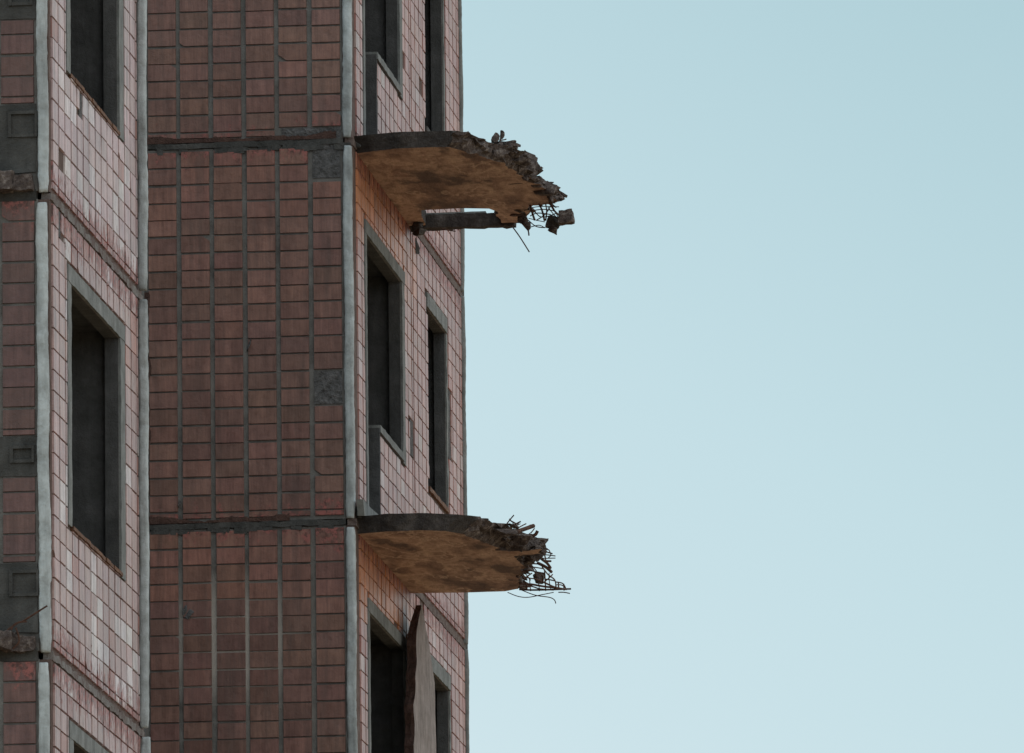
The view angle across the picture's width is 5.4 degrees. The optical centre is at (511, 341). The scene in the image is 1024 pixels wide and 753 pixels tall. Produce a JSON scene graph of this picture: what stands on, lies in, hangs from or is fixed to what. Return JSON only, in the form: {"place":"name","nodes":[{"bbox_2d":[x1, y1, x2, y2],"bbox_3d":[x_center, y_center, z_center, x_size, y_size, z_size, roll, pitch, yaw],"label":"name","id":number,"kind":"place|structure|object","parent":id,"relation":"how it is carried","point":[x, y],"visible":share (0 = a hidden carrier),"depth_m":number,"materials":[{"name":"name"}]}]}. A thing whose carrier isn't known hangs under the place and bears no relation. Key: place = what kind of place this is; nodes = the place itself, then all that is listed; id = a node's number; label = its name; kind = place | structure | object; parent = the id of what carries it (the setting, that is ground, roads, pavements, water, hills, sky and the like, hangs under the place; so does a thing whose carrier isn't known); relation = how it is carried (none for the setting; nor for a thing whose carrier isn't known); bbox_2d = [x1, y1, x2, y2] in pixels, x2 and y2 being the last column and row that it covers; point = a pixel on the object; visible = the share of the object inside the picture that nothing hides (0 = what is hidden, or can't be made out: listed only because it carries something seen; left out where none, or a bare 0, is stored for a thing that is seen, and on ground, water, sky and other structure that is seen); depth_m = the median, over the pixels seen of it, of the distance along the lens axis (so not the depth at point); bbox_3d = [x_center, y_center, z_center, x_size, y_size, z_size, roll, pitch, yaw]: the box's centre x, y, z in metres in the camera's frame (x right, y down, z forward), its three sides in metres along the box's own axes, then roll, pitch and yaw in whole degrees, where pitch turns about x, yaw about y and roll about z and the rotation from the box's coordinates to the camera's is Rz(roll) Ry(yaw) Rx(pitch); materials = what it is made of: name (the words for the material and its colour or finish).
{"place":"outdoors","nodes":[
{"label":"outdoors","id":0,"kind":"place"},
{"bbox_2d":[462,0,1023,752],"label":"sky","id":1,"kind":"structure","parent":0,"point":[758,408],"materials":[{"name":"blue"}]},
{"label":"ground","id":2,"kind":"structure","parent":0,"visible":0},
{"bbox_2d":[0,0,573,752],"bbox_3d":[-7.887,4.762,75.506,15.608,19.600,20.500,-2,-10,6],"label":"apartment building","id":3,"kind":"structure","parent":2,"relation":"on","point":[234,518],"depth_m":78.79,"materials":[{"name":"tile"}]},
{"bbox_2d":[67,720,108,752],"bbox_3d":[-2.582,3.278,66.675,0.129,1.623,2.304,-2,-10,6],"label":"window","id":4,"kind":"structure","parent":3,"relation":"in","point":[82,740],"depth_m":66.13,"materials":[{"name":"concrete"}]},
{"bbox_2d":[64,0,123,141],"bbox_3d":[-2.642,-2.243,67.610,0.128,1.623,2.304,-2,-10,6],"label":"window","id":5,"kind":"structure","parent":3,"relation":"in","point":[119,129],"depth_m":68.48,"materials":[{"name":"concrete"}]},
{"bbox_2d":[66,264,125,580],"bbox_3d":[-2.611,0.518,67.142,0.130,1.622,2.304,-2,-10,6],"label":"window","id":6,"kind":"structure","parent":3,"relation":"in","point":[74,281],"depth_m":67.50,"materials":[{"name":"concrete"}]},
{"bbox_2d":[361,0,402,134],"bbox_3d":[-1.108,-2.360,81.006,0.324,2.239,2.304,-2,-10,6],"label":"balcony window","id":7,"kind":"structure","parent":3,"relation":"in","point":[370,60],"depth_m":80.49,"materials":[{"name":"concrete"}]},
{"bbox_2d":[363,219,405,513],"bbox_3d":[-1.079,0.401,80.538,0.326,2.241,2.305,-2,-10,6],"label":"balcony window","id":8,"kind":"structure","parent":3,"relation":"in","point":[373,433],"depth_m":80.04,"materials":[{"name":"concrete"}]},
{"bbox_2d":[366,598,406,752],"bbox_3d":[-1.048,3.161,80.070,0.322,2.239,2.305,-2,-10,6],"label":"balcony window","id":9,"kind":"structure","parent":3,"relation":"in","point":[373,611],"depth_m":79.76,"materials":[{"name":"concrete"}]},
{"bbox_2d":[425,0,444,130],"bbox_3d":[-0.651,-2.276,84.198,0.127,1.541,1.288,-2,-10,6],"label":"window","id":10,"kind":"structure","parent":3,"relation":"in","point":[442,1],"depth_m":84.75,"materials":[{"name":"concrete"}]},
{"bbox_2d":[425,292,448,513],"bbox_3d":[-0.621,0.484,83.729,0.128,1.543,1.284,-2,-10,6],"label":"window","id":11,"kind":"structure","parent":3,"relation":"in","point":[432,307],"depth_m":84.19,"materials":[{"name":"concrete"}]},
{"bbox_2d":[431,655,451,752],"bbox_3d":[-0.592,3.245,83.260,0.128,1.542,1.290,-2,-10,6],"label":"window","id":12,"kind":"structure","parent":3,"relation":"in","point":[441,674],"depth_m":83.76,"materials":[{"name":"concrete"}]},
{"bbox_2d":[491,133,499,142],"bbox_3d":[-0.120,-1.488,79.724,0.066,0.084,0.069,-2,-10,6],"label":"rubble stone","id":13,"kind":"object","parent":3,"relation":"on","point":[495,138],"visible":1,"depth_m":79.70,"materials":[{"name":"stone"}]},
{"bbox_2d":[500,130,504,139],"bbox_3d":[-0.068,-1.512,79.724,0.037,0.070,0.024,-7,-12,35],"label":"rubble stone","id":14,"kind":"object","parent":3,"relation":"on","point":[502,133],"visible":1,"depth_m":79.72,"materials":[{"name":"stone"}]}
]}

